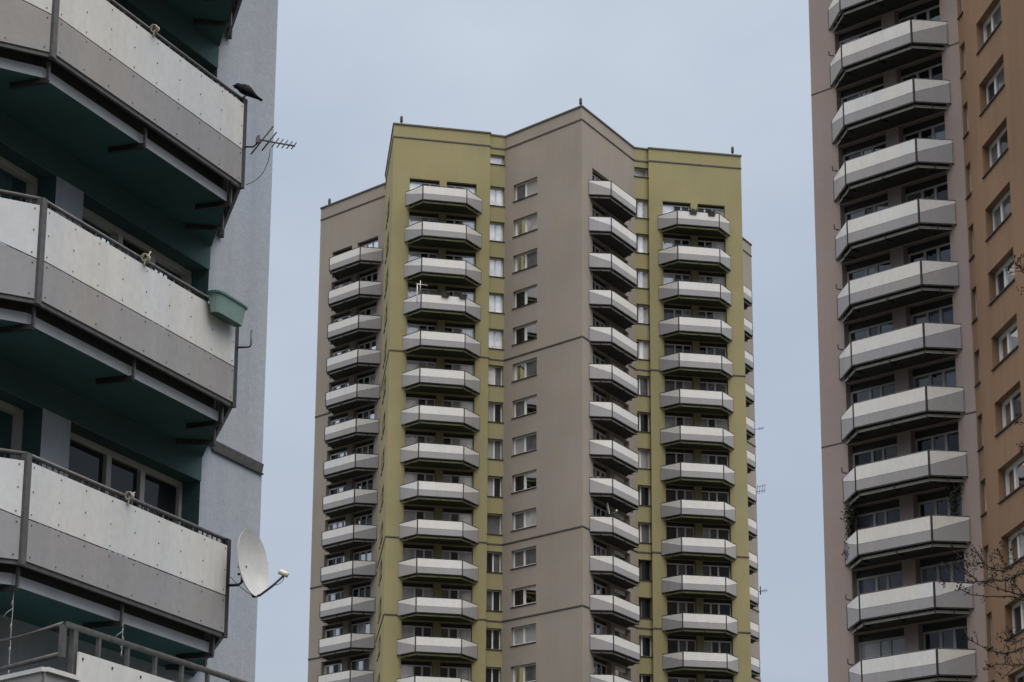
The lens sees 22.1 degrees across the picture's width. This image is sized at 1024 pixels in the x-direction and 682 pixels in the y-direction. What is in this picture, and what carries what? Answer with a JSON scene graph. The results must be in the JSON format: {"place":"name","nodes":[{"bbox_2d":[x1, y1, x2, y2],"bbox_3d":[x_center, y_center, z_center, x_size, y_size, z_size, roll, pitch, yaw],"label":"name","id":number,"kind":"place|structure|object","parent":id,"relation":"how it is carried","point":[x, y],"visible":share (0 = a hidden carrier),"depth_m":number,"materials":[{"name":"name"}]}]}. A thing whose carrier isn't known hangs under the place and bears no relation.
{"place":"outdoors","nodes":[
{"label":"outdoors","id":0,"kind":"place"},
{"bbox_2d":[0,0,277,681],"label":"apartment tower","id":1,"kind":"structure","parent":0,"point":[126,137],"depth_m":30.25,"materials":[{"name":"concrete"}]},
{"bbox_2d":[0,400,23,515],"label":"balcony window","id":2,"kind":"structure","parent":1,"relation":"in","point":[11,417],"depth_m":29.58,"materials":[{"name":"grey glass"}]},
{"bbox_2d":[0,156,37,256],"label":"balcony window","id":3,"kind":"structure","parent":1,"relation":"in","point":[13,178],"depth_m":30.23,"materials":[{"name":"grey glass"}]},
{"bbox_2d":[65,432,182,577],"bbox_3d":[-4.779,2.475,31.418,0.078,2.300,3.120,-6,-18,21],"label":"balcony window","id":4,"kind":"structure","parent":1,"relation":"in","point":[91,460],"depth_m":31.85,"materials":[{"name":"grey glass"}]},
{"bbox_2d":[82,206,191,338],"bbox_3d":[-4.763,-0.207,32.222,0.078,2.300,3.120,-6,-18,21],"label":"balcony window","id":5,"kind":"structure","parent":1,"relation":"in","point":[89,217],"depth_m":32.66,"materials":[{"name":"grey glass"}]},
{"bbox_2d":[207,290,247,326],"bbox_3d":[-3.409,-0.379,31.403,0.205,0.245,0.810,-6,-18,22],"label":"window box","id":6,"kind":"object","parent":1,"relation":"attached to","point":[227,308],"visible":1,"depth_m":31.28,"materials":[{"name":"green plastic"}]},
{"bbox_2d":[229,529,288,597],"bbox_3d":[-3.022,2.637,31.080,0.680,0.815,0.452,9,-19,-27],"label":"satellite dish","id":7,"kind":"object","parent":1,"relation":"attached to","point":[252,563],"visible":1,"depth_m":31.11,"materials":[{"name":"metal"}]},
{"bbox_2d":[245,126,296,184],"bbox_3d":[-2.994,-2.323,32.431,0.669,0.743,0.108,-4,-17,15],"label":"tv antenna","id":8,"kind":"object","parent":1,"relation":"attached to","point":[258,140],"visible":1,"depth_m":32.47,"materials":[{"name":"metal"}]},
{"bbox_2d":[308,98,760,681],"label":"apartment tower","id":9,"kind":"structure","parent":0,"point":[534,404],"depth_m":192.79,"materials":[{"name":"paint"}]},
{"bbox_2d":[401,621,431,645],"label":"balcony window","id":10,"kind":"structure","parent":9,"relation":"in","point":[409,629],"depth_m":186.42,"materials":[{"name":"grey glass"}]},
{"bbox_2d":[401,661,431,677],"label":"balcony window","id":11,"kind":"structure","parent":9,"relation":"in","point":[408,668],"depth_m":185.60,"materials":[{"name":"grey glass"}]},
{"bbox_2d":[402,583,432,609],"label":"balcony window","id":12,"kind":"structure","parent":9,"relation":"in","point":[409,590],"depth_m":187.24,"materials":[{"name":"black glass"}]},
{"bbox_2d":[403,544,432,566],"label":"balcony window","id":13,"kind":"structure","parent":9,"relation":"in","point":[409,551],"depth_m":188.02,"materials":[{"name":"grey glass"}]},
{"bbox_2d":[404,468,433,493],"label":"balcony window","id":14,"kind":"structure","parent":9,"relation":"in","point":[410,475],"depth_m":189.63,"materials":[{"name":"white plastic"}]},
{"bbox_2d":[404,506,433,528],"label":"balcony window","id":15,"kind":"structure","parent":9,"relation":"in","point":[410,513],"depth_m":188.84,"materials":[{"name":"grey glass"}]},
{"bbox_2d":[405,431,434,451],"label":"balcony window","id":16,"kind":"structure","parent":9,"relation":"in","point":[411,437],"depth_m":190.47,"materials":[{"name":"white plastic"}]},
{"bbox_2d":[406,357,435,376],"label":"balcony window","id":17,"kind":"structure","parent":9,"relation":"in","point":[411,362],"depth_m":192.05,"materials":[{"name":"grey glass"}]},
{"bbox_2d":[406,393,435,413],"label":"balcony window","id":18,"kind":"structure","parent":9,"relation":"in","point":[412,400],"depth_m":191.26,"materials":[{"name":"grey glass"}]},
{"bbox_2d":[407,320,436,339],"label":"balcony window","id":19,"kind":"structure","parent":9,"relation":"in","point":[412,326],"depth_m":192.85,"materials":[{"name":"glass"}]},
{"bbox_2d":[408,248,437,266],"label":"balcony window","id":20,"kind":"structure","parent":9,"relation":"in","point":[413,253],"depth_m":194.46,"materials":[{"name":"glass"}]},
{"bbox_2d":[440,663,470,679],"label":"balcony window","id":21,"kind":"structure","parent":9,"relation":"in","point":[459,670],"depth_m":186.33,"materials":[{"name":"glass"}]},
{"bbox_2d":[441,585,470,608],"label":"balcony window","id":22,"kind":"structure","parent":9,"relation":"in","point":[447,591],"depth_m":187.93,"materials":[{"name":"black glass"}]},
{"bbox_2d":[441,624,470,646],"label":"balcony window","id":23,"kind":"structure","parent":9,"relation":"in","point":[447,630],"depth_m":187.10,"materials":[{"name":"grey glass"}]},
{"bbox_2d":[442,508,471,530],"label":"balcony window","id":24,"kind":"structure","parent":9,"relation":"in","point":[447,514],"depth_m":189.54,"materials":[{"name":"grey glass"}]},
{"bbox_2d":[442,547,471,568],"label":"balcony window","id":25,"kind":"structure","parent":9,"relation":"in","point":[456,553],"depth_m":188.75,"materials":[{"name":"grey glass"}]},
{"bbox_2d":[443,433,472,454],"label":"balcony window","id":26,"kind":"structure","parent":9,"relation":"in","point":[454,439],"depth_m":191.16,"materials":[{"name":"white plastic"}]},
{"bbox_2d":[443,471,472,491],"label":"balcony window","id":27,"kind":"structure","parent":9,"relation":"in","point":[448,476],"depth_m":190.37,"materials":[{"name":"white plastic"}]},
{"bbox_2d":[444,396,472,416],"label":"balcony window","id":28,"kind":"structure","parent":9,"relation":"in","point":[467,403],"depth_m":191.96,"materials":[{"name":"white plastic"}]},
{"bbox_2d":[444,359,473,379],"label":"balcony window","id":29,"kind":"structure","parent":9,"relation":"in","point":[468,366],"depth_m":192.76,"materials":[{"name":"grey glass"}]},
{"bbox_2d":[445,323,473,346],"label":"balcony window","id":30,"kind":"structure","parent":9,"relation":"in","point":[454,328],"depth_m":193.58,"materials":[{"name":"black glass"}]},
{"bbox_2d":[486,629,501,650],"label":"window","id":31,"kind":"structure","parent":9,"relation":"in","point":[492,635],"depth_m":188.06,"materials":[{"name":"glass"}]},
{"bbox_2d":[486,590,502,611],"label":"window","id":32,"kind":"structure","parent":9,"relation":"in","point":[493,597],"depth_m":188.84,"materials":[{"name":"grey glass"}]},
{"bbox_2d":[487,514,502,535],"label":"window","id":33,"kind":"structure","parent":9,"relation":"in","point":[493,521],"depth_m":190.47,"materials":[{"name":"grey glass"}]},
{"bbox_2d":[487,552,502,573],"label":"window","id":34,"kind":"structure","parent":9,"relation":"in","point":[493,558],"depth_m":189.63,"materials":[{"name":"grey glass"}]},
{"bbox_2d":[488,402,503,422],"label":"window","id":35,"kind":"structure","parent":9,"relation":"in","point":[494,409],"depth_m":192.85,"materials":[{"name":"white plastic"}]},
{"bbox_2d":[510,508,535,531],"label":"window","id":36,"kind":"structure","parent":9,"relation":"in","point":[524,519],"depth_m":188.89,"materials":[{"name":"grey glass"}]},
{"bbox_2d":[510,546,535,569],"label":"window","id":37,"kind":"structure","parent":9,"relation":"in","point":[524,557],"depth_m":188.06,"materials":[{"name":"grey glass"}]},
{"bbox_2d":[510,624,535,646],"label":"window","id":38,"kind":"structure","parent":9,"relation":"in","point":[523,635],"depth_m":186.46,"materials":[{"name":"grey glass"}]},
{"bbox_2d":[511,585,535,607],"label":"window","id":39,"kind":"structure","parent":9,"relation":"in","point":[524,596],"depth_m":187.28,"materials":[{"name":"glass"}]},
{"bbox_2d":[511,358,536,382],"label":"window","id":40,"kind":"structure","parent":9,"relation":"in","point":[527,369],"depth_m":192.08,"materials":[{"name":"grey glass"}]},
{"bbox_2d":[511,395,536,418],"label":"window","id":41,"kind":"structure","parent":9,"relation":"in","point":[526,406],"depth_m":191.30,"materials":[{"name":"white plastic"}]},
{"bbox_2d":[511,432,536,456],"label":"window","id":42,"kind":"structure","parent":9,"relation":"in","point":[524,444],"depth_m":190.47,"materials":[{"name":"grey glass"}]},
{"bbox_2d":[511,470,536,493],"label":"window","id":43,"kind":"structure","parent":9,"relation":"in","point":[525,481],"depth_m":189.68,"materials":[{"name":"white plastic"}]},
{"bbox_2d":[512,214,536,237],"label":"window","id":44,"kind":"structure","parent":9,"relation":"in","point":[528,224],"depth_m":195.32,"materials":[{"name":"grey glass"}]},
{"bbox_2d":[512,249,536,273],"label":"window","id":45,"kind":"structure","parent":9,"relation":"in","point":[527,260],"depth_m":194.51,"materials":[{"name":"grey glass"}]},
{"bbox_2d":[512,285,536,309],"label":"window","id":46,"kind":"structure","parent":9,"relation":"in","point":[527,296],"depth_m":193.70,"materials":[{"name":"glass"}]},
{"bbox_2d":[512,322,536,345],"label":"window","id":47,"kind":"structure","parent":9,"relation":"in","point":[528,332],"depth_m":192.90,"materials":[{"name":"glass"}]},
{"bbox_2d":[513,663,535,681],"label":"window","id":48,"kind":"structure","parent":9,"relation":"in","point":[525,673],"depth_m":185.65,"materials":[{"name":"grey glass"}]},
{"bbox_2d":[512,178,537,202],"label":"window","id":49,"kind":"structure","parent":9,"relation":"in","point":[529,188],"depth_m":196.13,"materials":[{"name":"grey glass"}]},
{"bbox_2d":[663,234,689,257],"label":"balcony window","id":50,"kind":"structure","parent":9,"relation":"in","point":[668,240],"depth_m":199.75,"materials":[{"name":"glass"}]},
{"bbox_2d":[663,269,689,289],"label":"balcony window","id":51,"kind":"structure","parent":9,"relation":"in","point":[669,276],"depth_m":198.93,"materials":[{"name":"glass"}]},
{"bbox_2d":[664,305,690,324],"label":"balcony window","id":52,"kind":"structure","parent":9,"relation":"in","point":[670,311],"depth_m":198.15,"materials":[{"name":"glass"}]},
{"bbox_2d":[664,340,691,360],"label":"balcony window","id":53,"kind":"structure","parent":9,"relation":"in","point":[670,347],"depth_m":197.33,"materials":[{"name":"black glass"}]},
{"bbox_2d":[665,376,691,397],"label":"balcony window","id":54,"kind":"structure","parent":9,"relation":"in","point":[671,382],"depth_m":196.51,"materials":[{"name":"grey glass"}]},
{"bbox_2d":[665,412,692,433],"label":"balcony window","id":55,"kind":"structure","parent":9,"relation":"in","point":[672,419],"depth_m":195.70,"materials":[{"name":"glass"}]},
{"bbox_2d":[665,448,692,470],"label":"balcony window","id":56,"kind":"structure","parent":9,"relation":"in","point":[671,455],"depth_m":194.89,"materials":[{"name":"glass"}]},
{"bbox_2d":[666,485,693,507],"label":"balcony window","id":57,"kind":"structure","parent":9,"relation":"in","point":[672,492],"depth_m":194.08,"materials":[{"name":"glass"}]},
{"bbox_2d":[666,522,693,545],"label":"balcony window","id":58,"kind":"structure","parent":9,"relation":"in","point":[673,530],"depth_m":193.28,"materials":[{"name":"grey glass"}]},
{"bbox_2d":[667,559,694,583],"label":"balcony window","id":59,"kind":"structure","parent":9,"relation":"in","point":[674,567],"depth_m":192.48,"materials":[{"name":"black glass"}]},
{"bbox_2d":[667,597,694,621],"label":"balcony window","id":60,"kind":"structure","parent":9,"relation":"in","point":[675,605],"depth_m":191.68,"materials":[{"name":"black glass"}]},
{"bbox_2d":[667,635,695,660],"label":"balcony window","id":61,"kind":"structure","parent":9,"relation":"in","point":[676,643],"depth_m":190.88,"materials":[{"name":"glass"}]},
{"bbox_2d":[698,272,724,291],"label":"balcony window","id":62,"kind":"structure","parent":9,"relation":"in","point":[703,276],"depth_m":199.51,"materials":[{"name":"black glass"}]},
{"bbox_2d":[699,307,725,326],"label":"balcony window","id":63,"kind":"structure","parent":9,"relation":"in","point":[715,313],"depth_m":198.73,"materials":[{"name":"glass"}]},
{"bbox_2d":[700,343,725,362],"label":"balcony window","id":64,"kind":"structure","parent":9,"relation":"in","point":[705,348],"depth_m":197.91,"materials":[{"name":"black glass"}]},
{"bbox_2d":[700,378,726,399],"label":"balcony window","id":65,"kind":"structure","parent":9,"relation":"in","point":[705,384],"depth_m":197.09,"materials":[{"name":"grey glass"}]},
{"bbox_2d":[701,414,727,435],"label":"balcony window","id":66,"kind":"structure","parent":9,"relation":"in","point":[706,420],"depth_m":196.27,"materials":[{"name":"black glass"}]},
{"bbox_2d":[701,451,727,472],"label":"balcony window","id":67,"kind":"structure","parent":9,"relation":"in","point":[712,457],"depth_m":195.46,"materials":[{"name":"grey glass"}]},
{"bbox_2d":[702,487,728,509],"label":"balcony window","id":68,"kind":"structure","parent":9,"relation":"in","point":[710,494],"depth_m":194.65,"materials":[{"name":"glass"}]},
{"bbox_2d":[702,524,729,547],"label":"balcony window","id":69,"kind":"structure","parent":9,"relation":"in","point":[708,531],"depth_m":193.84,"materials":[{"name":"grey glass"}]},
{"bbox_2d":[703,561,729,585],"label":"balcony window","id":70,"kind":"structure","parent":9,"relation":"in","point":[709,568],"depth_m":193.04,"materials":[{"name":"black glass"}]},
{"bbox_2d":[703,599,730,623],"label":"balcony window","id":71,"kind":"structure","parent":9,"relation":"in","point":[711,606],"depth_m":192.24,"materials":[{"name":"glass"}]},
{"bbox_2d":[704,637,731,661],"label":"balcony window","id":72,"kind":"structure","parent":9,"relation":"in","point":[711,644],"depth_m":191.44,"materials":[{"name":"glass"}]},
{"bbox_2d":[255,0,827,681],"label":"sky","id":73,"kind":"structure","parent":0,"point":[716,76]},
{"bbox_2d":[809,0,1023,681],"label":"apartment tower","id":74,"kind":"structure","parent":0,"point":[918,123],"depth_m":112.71,"materials":[{"name":"concrete"}]},
{"bbox_2d":[840,503,858,559],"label":"climbing plant","id":75,"kind":"object","parent":74,"relation":"on","point":[850,518],"visible":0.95,"depth_m":114.06,"materials":[{"name":"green plant"}]},
{"bbox_2d":[839,20,881,73],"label":"balcony window","id":76,"kind":"structure","parent":74,"relation":"in","point":[871,28],"depth_m":120.27,"materials":[{"name":"grey glass"}]},
{"bbox_2d":[841,77,883,130],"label":"balcony window","id":77,"kind":"structure","parent":74,"relation":"in","point":[877,84],"depth_m":119.45,"materials":[{"name":"grey glass"}]},
{"bbox_2d":[843,135,885,188],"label":"balcony window","id":78,"kind":"structure","parent":74,"relation":"in","point":[878,143],"depth_m":118.61,"materials":[{"name":"grey glass"}]},
{"bbox_2d":[845,193,888,246],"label":"balcony window","id":79,"kind":"structure","parent":74,"relation":"in","point":[878,203],"depth_m":117.80,"materials":[{"name":"grey glass"}]},
{"bbox_2d":[847,253,890,293],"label":"balcony window","id":80,"kind":"structure","parent":74,"relation":"in","point":[879,263],"depth_m":117.00,"materials":[{"name":"grey glass"}]},
{"bbox_2d":[848,313,892,354],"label":"balcony window","id":81,"kind":"structure","parent":74,"relation":"in","point":[882,324],"depth_m":116.17,"materials":[{"name":"grey glass"}]},
{"bbox_2d":[850,375,895,415],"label":"balcony window","id":82,"kind":"structure","parent":74,"relation":"in","point":[883,386],"depth_m":115.35,"materials":[{"name":"grey glass"}]},
{"bbox_2d":[852,437,897,479],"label":"balcony window","id":83,"kind":"structure","parent":74,"relation":"in","point":[879,450],"depth_m":114.57,"materials":[{"name":"grey glass"}]},
{"bbox_2d":[855,500,899,544],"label":"balcony window","id":84,"kind":"structure","parent":74,"relation":"in","point":[886,512],"depth_m":113.73,"materials":[{"name":"grey glass"}]},
{"bbox_2d":[856,563,901,608],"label":"balcony window","id":85,"kind":"structure","parent":74,"relation":"in","point":[886,577],"depth_m":112.93,"materials":[{"name":"grey glass"}]},
{"bbox_2d":[859,628,904,674],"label":"balcony window","id":86,"kind":"structure","parent":74,"relation":"in","point":[891,642],"depth_m":112.13,"materials":[{"name":"grey glass"}]},
{"bbox_2d":[898,0,939,33],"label":"balcony window","id":87,"kind":"structure","parent":74,"relation":"in","point":[930,10],"depth_m":117.66,"materials":[{"name":"grey glass"}]},
{"bbox_2d":[901,56,942,95],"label":"balcony window","id":88,"kind":"structure","parent":74,"relation":"in","point":[931,69],"depth_m":116.86,"materials":[{"name":"grey glass"}]},
{"bbox_2d":[903,115,944,156],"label":"balcony window","id":89,"kind":"structure","parent":74,"relation":"in","point":[934,128],"depth_m":116.09,"materials":[{"name":"grey glass"}]},
{"bbox_2d":[905,175,947,215],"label":"balcony window","id":90,"kind":"structure","parent":74,"relation":"in","point":[937,188],"depth_m":115.27,"materials":[{"name":"grey glass"}]},
{"bbox_2d":[908,235,950,276],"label":"balcony window","id":91,"kind":"structure","parent":74,"relation":"in","point":[937,249],"depth_m":114.48,"materials":[{"name":"grey glass"}]},
{"bbox_2d":[910,297,953,339],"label":"balcony window","id":92,"kind":"structure","parent":74,"relation":"in","point":[941,311],"depth_m":113.70,"materials":[{"name":"grey glass"}]},
{"bbox_2d":[913,359,955,402],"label":"balcony window","id":93,"kind":"structure","parent":74,"relation":"in","point":[944,373],"depth_m":112.90,"materials":[{"name":"grey glass"}]},
{"bbox_2d":[915,423,959,466],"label":"balcony window","id":94,"kind":"structure","parent":74,"relation":"in","point":[946,437],"depth_m":112.11,"materials":[{"name":"grey glass"}]},
{"bbox_2d":[918,487,961,531],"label":"balcony window","id":95,"kind":"structure","parent":74,"relation":"in","point":[934,503],"depth_m":111.48,"materials":[{"name":"grey glass"}]},
{"bbox_2d":[920,552,964,597],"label":"balcony window","id":96,"kind":"structure","parent":74,"relation":"in","point":[928,572],"depth_m":110.58,"materials":[{"name":"grey glass"}]},
{"bbox_2d":[923,618,967,665],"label":"balcony window","id":97,"kind":"structure","parent":74,"relation":"in","point":[946,634],"depth_m":109.72,"materials":[{"name":"grey glass"}]},
{"bbox_2d":[944,481,963,524],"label":"climbing plant","id":98,"kind":"object","parent":74,"relation":"on","point":[955,504],"visible":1,"depth_m":110.11,"materials":[{"name":"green plant"}]},
{"bbox_2d":[976,1,1001,55],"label":"window","id":99,"kind":"structure","parent":74,"relation":"in","point":[993,21],"depth_m":110.80,"materials":[{"name":"grey glass"}]},
{"bbox_2d":[979,62,1004,116],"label":"window","id":100,"kind":"structure","parent":74,"relation":"in","point":[996,83],"depth_m":109.99,"materials":[{"name":"grey glass"}]},
{"bbox_2d":[982,126,1007,178],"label":"window","id":101,"kind":"structure","parent":74,"relation":"in","point":[999,146],"depth_m":109.19,"materials":[{"name":"grey glass"}]},
{"bbox_2d":[985,190,1010,241],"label":"window","id":102,"kind":"structure","parent":74,"relation":"in","point":[1002,210],"depth_m":108.39,"materials":[{"name":"grey glass"}]},
{"bbox_2d":[988,255,1014,305],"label":"window","id":103,"kind":"structure","parent":74,"relation":"in","point":[1003,280],"depth_m":107.63,"materials":[{"name":"grey glass"}]},
{"bbox_2d":[991,320,1018,370],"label":"window","id":104,"kind":"structure","parent":74,"relation":"in","point":[1008,341],"depth_m":106.75,"materials":[{"name":"white glass"}]},
{"bbox_2d":[994,388,1021,436],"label":"window","id":105,"kind":"structure","parent":74,"relation":"in","point":[1011,407],"depth_m":105.96,"materials":[{"name":"white plastic"}]},
{"bbox_2d":[998,455,1023,503],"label":"window","id":106,"kind":"structure","parent":74,"relation":"in","point":[1014,474],"depth_m":105.21,"materials":[{"name":"white plastic"}]},
{"bbox_2d":[1002,527,1023,571],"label":"window","id":107,"kind":"structure","parent":74,"relation":"in","point":[1018,544],"depth_m":104.72,"materials":[{"name":"white plastic"}]},
{"bbox_2d":[1004,600,1023,641],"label":"window","id":108,"kind":"structure","parent":74,"relation":"in","point":[1018,608],"depth_m":104.18,"materials":[{"name":"grey glass"}]},
{"label":"ground","id":109,"kind":"structure","parent":0,"visible":0},
{"bbox_2d":[935,252,1023,678],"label":"bare tree","id":110,"kind":"object","parent":109,"relation":"on","point":[1013,577],"visible":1,"depth_m":30.49,"materials":[{"name":"brown plant"}]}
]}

